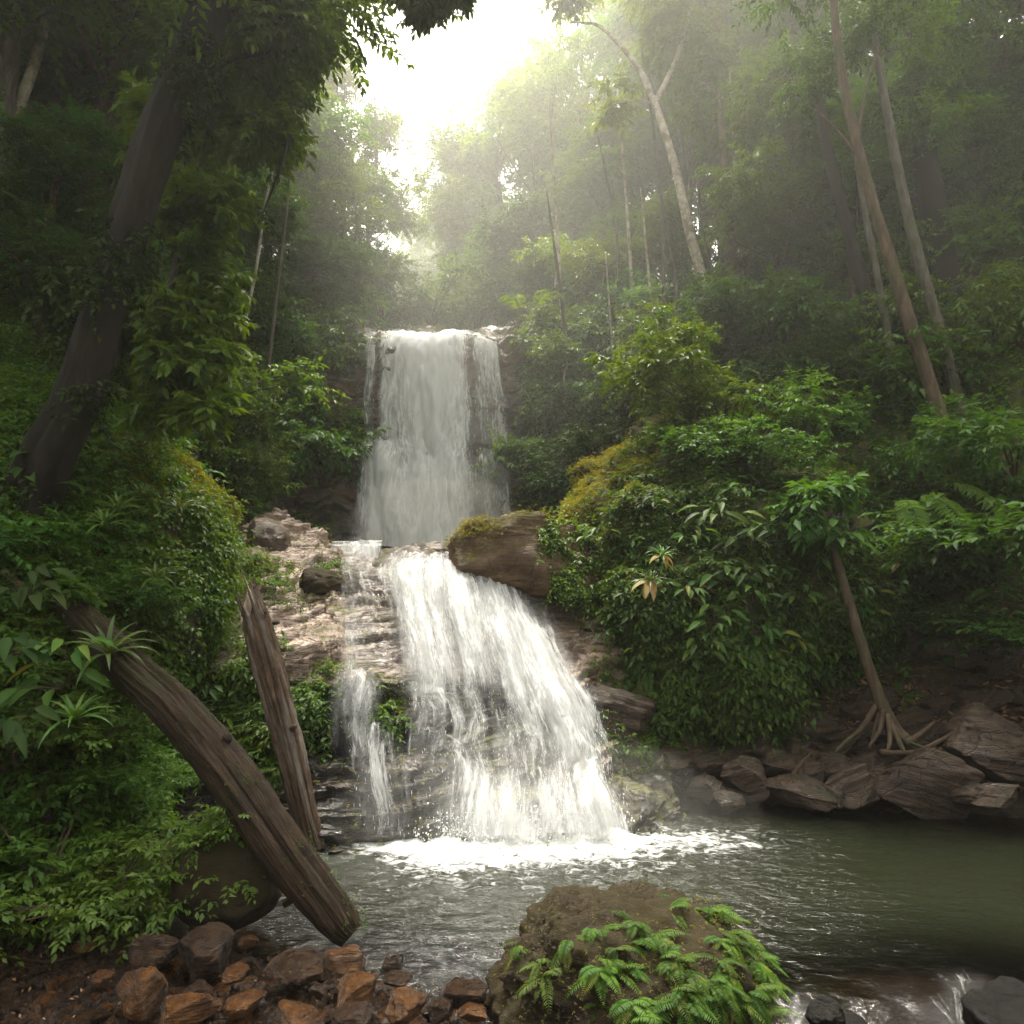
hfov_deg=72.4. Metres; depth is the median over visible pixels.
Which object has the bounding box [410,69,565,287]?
forest tree
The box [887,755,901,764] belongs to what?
shore rock
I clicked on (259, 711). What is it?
fern
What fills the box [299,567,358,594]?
boulder
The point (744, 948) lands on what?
fern
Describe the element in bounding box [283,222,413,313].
forest tree
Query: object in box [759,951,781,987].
fern
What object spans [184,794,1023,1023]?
water
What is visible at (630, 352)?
sapling
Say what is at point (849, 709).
shore rock
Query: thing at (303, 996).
beach pebble
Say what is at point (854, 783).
shore rock
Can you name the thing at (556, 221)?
slim tree
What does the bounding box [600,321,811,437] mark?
understorey shrub
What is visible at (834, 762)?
shore rock
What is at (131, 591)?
shrub
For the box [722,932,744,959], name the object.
fern
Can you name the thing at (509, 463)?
understorey shrub
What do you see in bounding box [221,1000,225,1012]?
beach pebble
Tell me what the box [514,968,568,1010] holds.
fern
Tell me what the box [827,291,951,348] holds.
understorey shrub
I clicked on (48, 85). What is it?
forest tree
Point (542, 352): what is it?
sapling
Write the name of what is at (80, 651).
broad leaved plant
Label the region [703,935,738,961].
fern
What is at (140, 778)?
shrub
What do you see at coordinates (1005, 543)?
shrub
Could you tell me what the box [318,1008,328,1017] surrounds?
beach pebble
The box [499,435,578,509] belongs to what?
understorey shrub
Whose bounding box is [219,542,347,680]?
tufts
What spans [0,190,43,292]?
shrub
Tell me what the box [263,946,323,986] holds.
beach stone
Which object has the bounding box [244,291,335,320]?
understorey shrub
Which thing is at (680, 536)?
broad leaved plant
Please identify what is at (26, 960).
fallen branch
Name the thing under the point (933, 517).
broad leaved plant
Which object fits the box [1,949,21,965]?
beach pebble
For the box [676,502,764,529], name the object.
broad leaved plant
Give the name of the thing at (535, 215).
forest tree
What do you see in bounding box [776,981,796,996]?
fern
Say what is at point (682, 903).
fern
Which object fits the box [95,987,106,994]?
beach pebble
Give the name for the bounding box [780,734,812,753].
shore rock
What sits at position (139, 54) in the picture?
forest tree
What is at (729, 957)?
fern
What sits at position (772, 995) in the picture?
fern
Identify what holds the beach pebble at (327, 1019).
on the gravel
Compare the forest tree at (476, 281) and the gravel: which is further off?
the forest tree at (476, 281)
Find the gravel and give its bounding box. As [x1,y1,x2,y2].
[0,913,492,1023]
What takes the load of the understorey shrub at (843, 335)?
on the ground
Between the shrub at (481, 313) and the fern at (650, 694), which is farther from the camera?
the shrub at (481, 313)
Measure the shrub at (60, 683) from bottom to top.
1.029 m
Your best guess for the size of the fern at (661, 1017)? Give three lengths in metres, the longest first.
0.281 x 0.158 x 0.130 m
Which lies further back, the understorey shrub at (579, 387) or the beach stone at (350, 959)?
the understorey shrub at (579, 387)
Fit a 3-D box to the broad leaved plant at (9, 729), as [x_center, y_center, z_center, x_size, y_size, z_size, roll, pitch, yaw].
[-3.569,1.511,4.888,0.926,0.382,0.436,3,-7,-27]
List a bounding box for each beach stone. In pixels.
[72,940,97,954]
[91,969,114,985]
[116,966,167,1023]
[127,934,179,970]
[159,992,221,1023]
[177,922,235,982]
[182,979,213,992]
[203,990,216,998]
[221,962,249,985]
[223,989,266,1019]
[238,934,258,949]
[253,984,270,994]
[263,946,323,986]
[278,999,320,1023]
[308,983,330,997]
[323,944,365,974]
[331,1001,374,1023]
[336,971,377,1007]
[381,954,402,972]
[383,969,412,986]
[385,986,428,1023]
[426,997,454,1023]
[441,977,487,1008]
[457,1001,486,1021]
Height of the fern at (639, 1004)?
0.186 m
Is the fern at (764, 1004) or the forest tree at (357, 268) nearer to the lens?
the fern at (764, 1004)
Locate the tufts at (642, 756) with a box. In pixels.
[577,647,683,775]
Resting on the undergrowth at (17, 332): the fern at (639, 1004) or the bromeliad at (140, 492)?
the bromeliad at (140, 492)
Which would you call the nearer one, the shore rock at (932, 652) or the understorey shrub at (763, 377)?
the shore rock at (932, 652)
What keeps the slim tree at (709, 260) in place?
on the ground
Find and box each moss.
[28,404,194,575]
[157,441,243,557]
[177,510,685,850]
[444,502,600,594]
[492,863,782,1023]
[493,883,783,1023]
[556,413,699,597]
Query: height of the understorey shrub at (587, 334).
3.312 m
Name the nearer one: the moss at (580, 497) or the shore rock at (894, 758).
the shore rock at (894, 758)
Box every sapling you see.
[508,229,593,307]
[513,297,574,334]
[524,328,597,405]
[551,300,616,342]
[561,232,642,309]
[603,334,665,368]
[605,279,673,331]
[613,291,685,341]
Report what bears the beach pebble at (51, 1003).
on the gravel
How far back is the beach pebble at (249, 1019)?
3.80 m
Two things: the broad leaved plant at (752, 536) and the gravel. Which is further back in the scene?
the broad leaved plant at (752, 536)
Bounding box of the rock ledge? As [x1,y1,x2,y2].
[173,507,680,852]
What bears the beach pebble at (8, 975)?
on the ground
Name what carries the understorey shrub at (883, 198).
on the ground
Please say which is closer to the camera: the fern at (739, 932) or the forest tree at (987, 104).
the fern at (739, 932)
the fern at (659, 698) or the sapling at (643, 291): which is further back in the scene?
the sapling at (643, 291)
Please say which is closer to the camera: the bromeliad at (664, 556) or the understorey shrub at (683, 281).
the bromeliad at (664, 556)
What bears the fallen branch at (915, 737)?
on the tree at (802, 506)
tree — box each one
[0,0,162,260]
[0,0,476,528]
[0,85,129,342]
[10,137,220,332]
[14,14,129,225]
[15,2,50,141]
[19,0,101,99]
[25,0,255,275]
[73,0,367,184]
[108,51,305,449]
[184,175,313,387]
[198,163,293,320]
[224,89,384,259]
[246,171,272,316]
[266,169,290,372]
[267,230,376,318]
[270,109,393,278]
[283,17,367,266]
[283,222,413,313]
[289,39,359,116]
[303,222,391,311]
[305,50,390,220]
[308,41,362,152]
[311,163,425,295]
[343,91,433,327]
[372,302,402,330]
[376,189,510,296]
[395,238,446,267]
[395,258,443,329]
[396,105,503,292]
[409,289,480,332]
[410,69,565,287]
[410,140,510,326]
[429,183,517,292]
[429,219,528,330]
[443,24,633,319]
[445,14,613,236]
[463,192,563,326]
[496,245,571,326]
[514,200,641,316]
[520,107,673,313]
[536,0,749,285]
[543,93,735,247]
[546,189,568,381]
[547,0,649,197]
[548,99,562,329]
[556,0,807,250]
[563,1,711,259]
[564,182,705,303]
[565,5,675,269]
[597,0,794,269]
[597,131,618,311]
[605,255,613,372]
[616,0,829,166]
[617,89,633,295]
[640,47,665,353]
[640,188,652,315]
[657,181,679,329]
[658,0,789,301]
[668,91,691,272]
[683,120,700,233]
[688,27,854,192]
[691,27,852,333]
[695,196,714,364]
[709,39,971,167]
[716,203,859,329]
[723,0,844,70]
[727,0,978,76]
[729,0,977,511]
[729,72,745,291]
[745,51,977,305]
[763,470,922,756]
[785,138,851,228]
[811,77,886,367]
[818,0,849,267]
[828,0,1023,307]
[830,18,1023,102]
[846,0,1013,416]
[847,38,1023,247]
[854,159,898,400]
[894,0,1023,173]
[924,12,956,231]
[936,66,1023,195]
[953,0,1023,35]
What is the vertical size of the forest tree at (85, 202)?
3.486 m
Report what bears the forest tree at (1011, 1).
on the ground
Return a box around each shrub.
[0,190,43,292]
[0,206,160,364]
[0,504,110,582]
[0,556,118,627]
[0,660,135,794]
[0,693,157,773]
[0,768,129,950]
[0,815,264,967]
[11,224,141,294]
[22,388,189,444]
[36,562,217,632]
[46,253,166,410]
[47,295,180,402]
[47,801,249,905]
[48,743,198,801]
[64,177,243,297]
[122,312,229,405]
[135,269,178,293]
[136,274,164,293]
[173,331,271,374]
[181,343,349,432]
[190,428,306,502]
[191,399,313,459]
[204,235,278,277]
[210,359,284,411]
[220,245,310,337]
[235,345,337,427]
[239,380,393,502]
[241,358,325,431]
[241,436,298,490]
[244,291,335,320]
[244,308,345,366]
[249,237,308,289]
[263,263,360,313]
[271,266,333,312]
[282,267,391,330]
[318,257,414,322]
[348,265,435,332]
[385,235,492,331]
[428,259,526,329]
[468,417,568,506]
[483,432,568,465]
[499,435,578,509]
[501,385,591,441]
[509,304,604,335]
[512,356,599,418]
[514,417,554,442]
[515,439,594,498]
[522,296,635,370]
[522,377,610,427]
[538,413,631,467]
[539,318,613,358]
[549,262,635,318]
[555,253,680,319]
[563,318,735,424]
[567,265,639,334]
[569,389,684,437]
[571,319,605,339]
[572,356,707,413]
[579,330,862,445]
[579,339,770,422]
[588,262,689,332]
[594,305,762,352]
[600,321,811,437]
[614,268,765,348]
[620,368,805,429]
[627,299,733,423]
[628,414,763,449]
[630,261,828,372]
[632,222,760,296]
[647,288,775,356]
[652,225,739,289]
[653,261,760,317]
[656,413,851,488]
[668,268,696,295]
[669,257,726,296]
[679,275,774,363]
[691,365,895,440]
[701,346,805,391]
[706,236,826,303]
[709,236,773,277]
[718,337,865,401]
[753,274,873,370]
[769,270,974,361]
[773,331,907,394]
[781,279,849,333]
[808,196,1023,288]
[810,176,916,256]
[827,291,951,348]
[833,342,996,409]
[837,315,1016,421]
[852,510,1012,592]
[856,255,1023,367]
[858,473,1023,595]
[860,555,992,615]
[867,389,1023,508]
[870,409,962,475]
[880,175,995,228]
[899,173,1023,250]
[903,143,1023,223]
[912,590,1023,660]
[923,443,1023,511]
[967,175,1023,239]
[992,86,1023,130]
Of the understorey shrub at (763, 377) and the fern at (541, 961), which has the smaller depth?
the fern at (541, 961)
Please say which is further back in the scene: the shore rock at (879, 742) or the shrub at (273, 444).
the shrub at (273, 444)
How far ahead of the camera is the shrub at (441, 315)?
25.07 m
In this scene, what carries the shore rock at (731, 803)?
on the water
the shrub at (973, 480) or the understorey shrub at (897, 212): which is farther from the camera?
the understorey shrub at (897, 212)
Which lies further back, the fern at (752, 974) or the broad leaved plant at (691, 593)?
the broad leaved plant at (691, 593)
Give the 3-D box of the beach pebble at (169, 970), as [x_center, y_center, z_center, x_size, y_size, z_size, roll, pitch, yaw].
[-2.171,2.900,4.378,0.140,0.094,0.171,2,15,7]
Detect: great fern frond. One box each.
[499,293,525,308]
[532,289,563,304]
[895,500,931,550]
[920,494,982,552]
[945,482,1016,531]
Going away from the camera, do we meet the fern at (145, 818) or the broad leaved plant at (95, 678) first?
the broad leaved plant at (95, 678)
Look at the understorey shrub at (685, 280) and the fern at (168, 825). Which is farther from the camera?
the understorey shrub at (685, 280)
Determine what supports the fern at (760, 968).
on the boulder at (652, 909)
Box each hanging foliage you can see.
[165,626,416,797]
[239,298,640,516]
[535,508,611,631]
[581,576,646,690]
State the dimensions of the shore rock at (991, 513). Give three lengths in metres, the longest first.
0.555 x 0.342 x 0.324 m
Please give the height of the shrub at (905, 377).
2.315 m
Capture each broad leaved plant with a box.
[0,565,78,610]
[0,630,53,672]
[0,663,110,709]
[0,705,77,758]
[5,450,86,490]
[31,637,117,670]
[178,670,222,700]
[215,716,241,730]
[577,527,622,541]
[620,612,664,624]
[637,496,669,508]
[647,608,692,623]
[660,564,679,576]
[669,597,703,613]
[670,526,719,543]
[673,585,713,605]
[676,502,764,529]
[682,638,733,665]
[684,568,762,589]
[687,604,747,631]
[691,606,723,622]
[711,482,765,500]
[711,529,786,552]
[712,566,781,586]
[717,585,782,603]
[723,653,757,668]
[731,653,748,664]
[734,514,808,539]
[735,577,767,589]
[736,528,765,541]
[741,625,800,645]
[750,645,789,658]
[756,659,788,679]
[780,584,824,603]
[790,639,818,659]
[806,518,893,554]
[840,584,895,601]
[857,606,891,621]
[863,583,902,598]
[872,519,890,529]
[878,555,933,572]
[926,514,1001,535]
[969,580,1023,601]
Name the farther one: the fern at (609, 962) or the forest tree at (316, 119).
the forest tree at (316, 119)
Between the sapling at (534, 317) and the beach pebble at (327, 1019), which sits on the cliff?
the sapling at (534, 317)
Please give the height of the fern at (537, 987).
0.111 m
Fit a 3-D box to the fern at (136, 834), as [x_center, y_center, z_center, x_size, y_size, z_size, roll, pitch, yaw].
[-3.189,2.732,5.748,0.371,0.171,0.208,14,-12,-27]
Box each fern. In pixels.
[0,608,24,639]
[0,745,20,773]
[1,798,45,821]
[12,674,71,709]
[22,781,61,810]
[26,771,65,801]
[27,800,51,811]
[38,774,76,802]
[42,843,88,875]
[45,819,73,835]
[60,845,89,880]
[67,479,93,498]
[83,526,117,548]
[89,857,140,864]
[91,825,111,843]
[96,451,129,472]
[103,785,141,829]
[118,833,142,852]
[128,908,147,928]
[133,809,168,838]
[158,820,174,830]
[234,724,254,736]
[235,705,263,728]
[235,723,261,740]
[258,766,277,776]
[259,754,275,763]
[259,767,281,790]
[501,940,517,946]
[501,945,528,982]
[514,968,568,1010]
[516,958,551,984]
[524,983,548,1003]
[547,935,600,979]
[567,965,620,1002]
[571,958,626,987]
[582,927,599,944]
[583,1003,609,1023]
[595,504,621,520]
[596,923,627,937]
[596,961,643,998]
[605,580,625,609]
[605,945,637,966]
[609,997,656,1023]
[610,909,653,940]
[611,964,652,987]
[615,610,641,633]
[620,1006,662,1023]
[623,1004,670,1023]
[627,935,659,983]
[634,693,656,696]
[637,662,665,694]
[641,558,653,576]
[644,929,688,951]
[644,1005,667,1023]
[649,944,681,985]
[650,978,706,1023]
[651,993,728,1023]
[652,682,680,715]
[652,937,678,953]
[652,953,700,983]
[652,999,674,1019]
[653,938,676,955]
[655,579,693,602]
[656,961,681,989]
[662,986,708,1021]
[665,737,690,750]
[665,975,718,1021]
[670,897,690,931]
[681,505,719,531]
[681,969,752,1023]
[694,907,706,914]
[698,953,746,989]
[701,974,734,1014]
[701,980,734,1003]
[703,907,741,924]
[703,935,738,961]
[711,904,734,928]
[714,912,749,924]
[714,976,747,1021]
[719,597,744,613]
[719,917,751,924]
[719,995,765,1023]
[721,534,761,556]
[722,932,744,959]
[722,954,750,973]
[728,929,755,977]
[731,944,759,979]
[740,935,770,975]
[744,636,785,669]
[745,983,784,1023]
[747,958,775,1008]
[749,971,761,997]
[757,979,783,1023]
[757,985,778,1003]
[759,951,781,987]
[760,1005,798,1023]
[762,956,789,992]
[763,646,785,660]
[768,978,790,1004]
[770,990,781,1018]
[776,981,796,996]
[777,579,809,607]
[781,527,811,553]
[784,615,813,633]
[872,497,891,512]
[885,488,920,504]
[891,675,919,696]
[893,493,913,503]
[901,691,926,708]
[942,653,961,671]
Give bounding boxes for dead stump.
[233,566,325,850]
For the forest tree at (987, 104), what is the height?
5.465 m
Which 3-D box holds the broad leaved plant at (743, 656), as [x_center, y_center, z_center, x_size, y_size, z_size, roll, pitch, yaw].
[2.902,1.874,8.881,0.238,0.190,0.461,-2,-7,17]
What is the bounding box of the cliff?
[246,304,630,545]
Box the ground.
[0,127,1023,1023]
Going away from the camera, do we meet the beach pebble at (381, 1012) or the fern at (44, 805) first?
the beach pebble at (381, 1012)
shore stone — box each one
[672,781,683,792]
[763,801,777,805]
[817,744,833,751]
[822,735,841,744]
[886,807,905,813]
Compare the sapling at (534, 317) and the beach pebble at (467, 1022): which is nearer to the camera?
the beach pebble at (467, 1022)
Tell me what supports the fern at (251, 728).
attached to the rock ledge
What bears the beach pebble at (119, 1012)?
on the gravel
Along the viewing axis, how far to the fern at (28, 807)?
5.39 m
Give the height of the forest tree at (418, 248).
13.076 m
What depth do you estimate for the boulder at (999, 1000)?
3.95 m
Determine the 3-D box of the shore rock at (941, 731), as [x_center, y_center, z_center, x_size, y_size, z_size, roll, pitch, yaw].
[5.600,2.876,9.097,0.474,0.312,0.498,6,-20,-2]
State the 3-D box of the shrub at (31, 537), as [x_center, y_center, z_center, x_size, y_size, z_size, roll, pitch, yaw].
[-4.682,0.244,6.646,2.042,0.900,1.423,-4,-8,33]
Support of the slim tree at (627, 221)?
on the ground
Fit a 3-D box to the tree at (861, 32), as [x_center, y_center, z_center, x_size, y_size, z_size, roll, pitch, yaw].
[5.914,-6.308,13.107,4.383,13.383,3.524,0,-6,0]
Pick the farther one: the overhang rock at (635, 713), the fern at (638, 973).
the overhang rock at (635, 713)
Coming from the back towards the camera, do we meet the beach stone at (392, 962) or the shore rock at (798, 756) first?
the shore rock at (798, 756)
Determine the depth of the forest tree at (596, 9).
28.35 m
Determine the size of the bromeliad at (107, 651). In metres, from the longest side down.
0.872 x 0.806 x 0.366 m
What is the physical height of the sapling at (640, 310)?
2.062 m
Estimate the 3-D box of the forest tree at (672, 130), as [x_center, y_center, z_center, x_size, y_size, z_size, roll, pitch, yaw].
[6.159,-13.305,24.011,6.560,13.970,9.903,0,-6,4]
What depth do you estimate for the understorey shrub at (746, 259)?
16.18 m
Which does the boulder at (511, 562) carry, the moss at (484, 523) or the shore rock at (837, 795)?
the moss at (484, 523)
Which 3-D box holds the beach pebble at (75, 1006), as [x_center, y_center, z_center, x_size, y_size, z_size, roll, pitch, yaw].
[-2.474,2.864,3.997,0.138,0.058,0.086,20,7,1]
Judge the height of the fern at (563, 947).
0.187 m
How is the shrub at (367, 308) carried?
on the ground
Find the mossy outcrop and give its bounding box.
[566,406,934,740]
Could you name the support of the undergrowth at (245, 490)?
on the ground
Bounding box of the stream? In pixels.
[331,546,401,553]
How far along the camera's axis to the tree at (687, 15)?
18.40 m
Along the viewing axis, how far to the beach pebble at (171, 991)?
4.00 m
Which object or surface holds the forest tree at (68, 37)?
on the ground
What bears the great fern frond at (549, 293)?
attached to the slim tree at (560, 290)
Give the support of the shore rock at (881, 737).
on the ground
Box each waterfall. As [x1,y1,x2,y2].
[332,540,381,557]
[339,549,638,854]
[352,329,508,554]
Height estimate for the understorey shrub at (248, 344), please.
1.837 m
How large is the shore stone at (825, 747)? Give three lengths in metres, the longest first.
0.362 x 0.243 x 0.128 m
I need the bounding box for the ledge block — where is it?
[574,616,604,632]
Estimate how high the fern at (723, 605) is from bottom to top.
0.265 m
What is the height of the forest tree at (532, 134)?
16.301 m
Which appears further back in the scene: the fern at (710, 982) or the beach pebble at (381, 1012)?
the beach pebble at (381, 1012)
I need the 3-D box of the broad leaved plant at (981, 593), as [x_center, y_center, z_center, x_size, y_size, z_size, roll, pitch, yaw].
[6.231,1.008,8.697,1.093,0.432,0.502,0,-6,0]
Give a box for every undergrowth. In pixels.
[0,235,223,887]
[5,154,1023,689]
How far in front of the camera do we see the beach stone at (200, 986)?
4.02 m
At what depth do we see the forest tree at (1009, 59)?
16.67 m
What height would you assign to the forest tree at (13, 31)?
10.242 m
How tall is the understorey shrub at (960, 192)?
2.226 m
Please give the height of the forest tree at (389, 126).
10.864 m
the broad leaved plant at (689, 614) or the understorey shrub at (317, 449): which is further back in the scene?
the understorey shrub at (317, 449)
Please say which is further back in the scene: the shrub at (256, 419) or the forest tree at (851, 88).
the forest tree at (851, 88)
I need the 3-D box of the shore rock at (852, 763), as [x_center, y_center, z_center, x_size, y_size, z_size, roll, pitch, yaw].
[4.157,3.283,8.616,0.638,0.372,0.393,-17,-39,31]
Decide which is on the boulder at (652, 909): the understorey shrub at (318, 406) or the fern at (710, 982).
the fern at (710, 982)
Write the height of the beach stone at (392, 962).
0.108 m
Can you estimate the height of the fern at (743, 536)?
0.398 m
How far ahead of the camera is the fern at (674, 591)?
9.20 m
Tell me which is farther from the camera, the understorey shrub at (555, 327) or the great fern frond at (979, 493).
the understorey shrub at (555, 327)
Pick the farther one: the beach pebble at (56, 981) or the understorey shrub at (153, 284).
the understorey shrub at (153, 284)
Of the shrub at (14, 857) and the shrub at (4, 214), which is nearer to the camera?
the shrub at (14, 857)
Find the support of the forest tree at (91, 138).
on the ground
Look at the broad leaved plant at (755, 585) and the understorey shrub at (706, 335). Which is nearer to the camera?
the broad leaved plant at (755, 585)
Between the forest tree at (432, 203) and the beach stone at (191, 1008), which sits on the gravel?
the beach stone at (191, 1008)
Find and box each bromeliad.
[34,691,121,747]
[62,614,161,688]
[76,507,144,541]
[79,489,150,523]
[113,482,164,509]
[124,562,185,589]
[150,494,206,519]
[628,568,676,601]
[644,545,680,569]
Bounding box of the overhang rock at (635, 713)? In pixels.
[571,685,655,749]
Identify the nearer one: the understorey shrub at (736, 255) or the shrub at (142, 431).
the shrub at (142, 431)
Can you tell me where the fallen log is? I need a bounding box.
[37,574,368,946]
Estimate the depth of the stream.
12.94 m
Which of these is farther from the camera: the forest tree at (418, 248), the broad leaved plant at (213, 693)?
the forest tree at (418, 248)
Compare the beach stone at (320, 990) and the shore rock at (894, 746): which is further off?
the shore rock at (894, 746)
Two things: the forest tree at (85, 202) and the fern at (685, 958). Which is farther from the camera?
the forest tree at (85, 202)
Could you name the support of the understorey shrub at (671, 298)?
on the ground
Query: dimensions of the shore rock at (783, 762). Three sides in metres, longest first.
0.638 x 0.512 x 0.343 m
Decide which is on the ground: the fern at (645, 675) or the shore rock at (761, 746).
the shore rock at (761, 746)
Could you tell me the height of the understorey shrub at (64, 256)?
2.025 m
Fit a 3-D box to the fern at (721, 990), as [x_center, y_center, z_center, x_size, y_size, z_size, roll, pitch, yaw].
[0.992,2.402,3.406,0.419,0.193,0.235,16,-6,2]
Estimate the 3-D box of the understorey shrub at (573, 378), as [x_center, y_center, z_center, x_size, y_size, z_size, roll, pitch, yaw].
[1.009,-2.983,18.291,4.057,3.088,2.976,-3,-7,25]
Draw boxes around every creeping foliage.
[76,434,264,701]
[555,407,969,759]
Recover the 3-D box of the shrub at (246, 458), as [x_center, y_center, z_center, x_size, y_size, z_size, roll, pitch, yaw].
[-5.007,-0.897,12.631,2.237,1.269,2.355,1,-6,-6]
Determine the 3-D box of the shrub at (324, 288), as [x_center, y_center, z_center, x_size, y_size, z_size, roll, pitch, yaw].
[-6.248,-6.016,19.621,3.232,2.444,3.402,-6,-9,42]
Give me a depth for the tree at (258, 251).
14.26 m
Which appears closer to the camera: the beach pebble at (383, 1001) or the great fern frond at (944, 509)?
the beach pebble at (383, 1001)
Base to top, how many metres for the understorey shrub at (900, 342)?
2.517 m
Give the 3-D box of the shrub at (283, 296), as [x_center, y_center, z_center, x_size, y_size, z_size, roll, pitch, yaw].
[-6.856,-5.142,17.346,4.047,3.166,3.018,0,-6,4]
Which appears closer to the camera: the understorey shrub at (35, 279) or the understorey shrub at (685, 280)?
the understorey shrub at (35, 279)
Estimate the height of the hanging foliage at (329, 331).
7.874 m
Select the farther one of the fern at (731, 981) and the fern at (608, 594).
the fern at (608, 594)
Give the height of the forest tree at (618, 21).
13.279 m
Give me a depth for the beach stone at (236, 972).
4.17 m
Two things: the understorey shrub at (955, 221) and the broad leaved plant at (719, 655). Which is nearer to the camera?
the broad leaved plant at (719, 655)
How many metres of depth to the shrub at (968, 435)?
9.74 m
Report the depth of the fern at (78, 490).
7.43 m
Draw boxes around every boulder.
[169,829,281,930]
[245,518,291,551]
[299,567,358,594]
[372,541,440,574]
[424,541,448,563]
[447,511,603,603]
[484,882,769,1023]
[805,995,845,1023]
[843,1010,867,1023]
[960,976,1023,1023]
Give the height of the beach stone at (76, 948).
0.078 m
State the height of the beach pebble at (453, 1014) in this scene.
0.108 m
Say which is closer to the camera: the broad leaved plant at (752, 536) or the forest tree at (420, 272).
the broad leaved plant at (752, 536)
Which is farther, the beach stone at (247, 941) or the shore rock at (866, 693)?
the shore rock at (866, 693)
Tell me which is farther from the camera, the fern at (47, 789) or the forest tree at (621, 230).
the forest tree at (621, 230)
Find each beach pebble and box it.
[0,933,23,944]
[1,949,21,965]
[4,972,11,978]
[32,1007,47,1017]
[34,990,56,1004]
[41,992,63,1008]
[43,976,80,992]
[46,973,68,989]
[53,932,72,946]
[58,945,71,955]
[68,932,87,944]
[70,1004,87,1010]
[72,1018,91,1023]
[73,1007,110,1023]
[89,992,99,1000]
[91,926,105,934]
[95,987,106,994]
[101,1003,113,1011]
[106,954,119,964]
[115,1005,125,1017]
[149,1014,160,1023]
[159,963,179,978]
[159,987,183,1012]
[167,959,179,967]
[169,981,179,987]
[179,959,184,965]
[183,979,210,987]
[206,997,222,1019]
[213,983,229,992]
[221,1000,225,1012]
[229,1013,253,1023]
[252,1008,259,1019]
[265,1007,276,1023]
[292,984,308,994]
[295,990,316,1004]
[317,977,326,982]
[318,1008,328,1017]
[324,1013,330,1023]
[371,996,389,1006]
[372,1017,380,1023]
[378,1009,384,1018]
[409,1019,418,1023]
[447,1021,459,1023]
[449,1009,457,1019]
[460,1020,483,1023]
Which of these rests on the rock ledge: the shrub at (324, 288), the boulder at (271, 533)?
the boulder at (271, 533)
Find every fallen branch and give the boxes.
[7,949,94,963]
[238,957,262,972]
[791,751,812,773]
[879,687,996,755]
[902,721,935,746]
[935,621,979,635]
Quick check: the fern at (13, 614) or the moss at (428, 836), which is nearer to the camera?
the fern at (13, 614)
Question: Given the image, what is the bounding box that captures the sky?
[260,0,1022,322]
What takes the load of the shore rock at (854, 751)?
on the ground
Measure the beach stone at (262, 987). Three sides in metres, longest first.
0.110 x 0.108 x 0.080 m
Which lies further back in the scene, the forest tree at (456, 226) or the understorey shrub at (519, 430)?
the forest tree at (456, 226)
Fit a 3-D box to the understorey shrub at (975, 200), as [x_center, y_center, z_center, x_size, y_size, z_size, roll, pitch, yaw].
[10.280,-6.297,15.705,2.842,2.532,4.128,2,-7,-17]
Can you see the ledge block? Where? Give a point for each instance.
(594, 627)
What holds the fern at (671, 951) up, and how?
on the boulder at (652, 909)
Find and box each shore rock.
[653,745,690,777]
[677,736,711,754]
[685,753,727,778]
[687,772,721,804]
[713,790,745,814]
[718,744,749,755]
[720,755,769,804]
[722,750,759,761]
[744,736,780,758]
[760,748,795,777]
[766,774,836,811]
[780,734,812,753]
[780,749,818,774]
[781,756,818,774]
[789,761,825,780]
[793,714,840,742]
[818,751,849,780]
[822,785,843,808]
[823,763,879,809]
[831,728,866,755]
[838,702,871,720]
[849,762,870,770]
[850,743,875,754]
[851,749,879,768]
[852,721,886,741]
[853,694,897,720]
[855,737,869,754]
[856,686,894,700]
[866,743,893,753]
[869,760,885,771]
[870,766,886,779]
[872,747,984,818]
[874,740,886,744]
[878,753,892,766]
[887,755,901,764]
[890,735,930,758]
[895,706,932,731]
[903,741,922,757]
[907,720,941,742]
[920,638,957,661]
[920,696,955,713]
[937,721,947,736]
[943,702,1023,783]
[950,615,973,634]
[950,781,983,803]
[954,645,986,670]
[954,690,1013,709]
[972,783,1018,809]
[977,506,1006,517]
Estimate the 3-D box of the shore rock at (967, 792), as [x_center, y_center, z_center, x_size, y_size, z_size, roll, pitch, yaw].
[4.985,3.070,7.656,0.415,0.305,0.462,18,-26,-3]
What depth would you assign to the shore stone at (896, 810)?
7.92 m
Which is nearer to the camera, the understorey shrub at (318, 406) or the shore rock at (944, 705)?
the shore rock at (944, 705)
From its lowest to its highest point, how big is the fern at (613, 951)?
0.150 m
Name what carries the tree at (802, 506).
on the ground
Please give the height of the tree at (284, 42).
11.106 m
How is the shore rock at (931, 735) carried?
on the ground
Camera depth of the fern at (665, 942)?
3.64 m
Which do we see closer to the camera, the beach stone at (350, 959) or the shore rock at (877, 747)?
the beach stone at (350, 959)

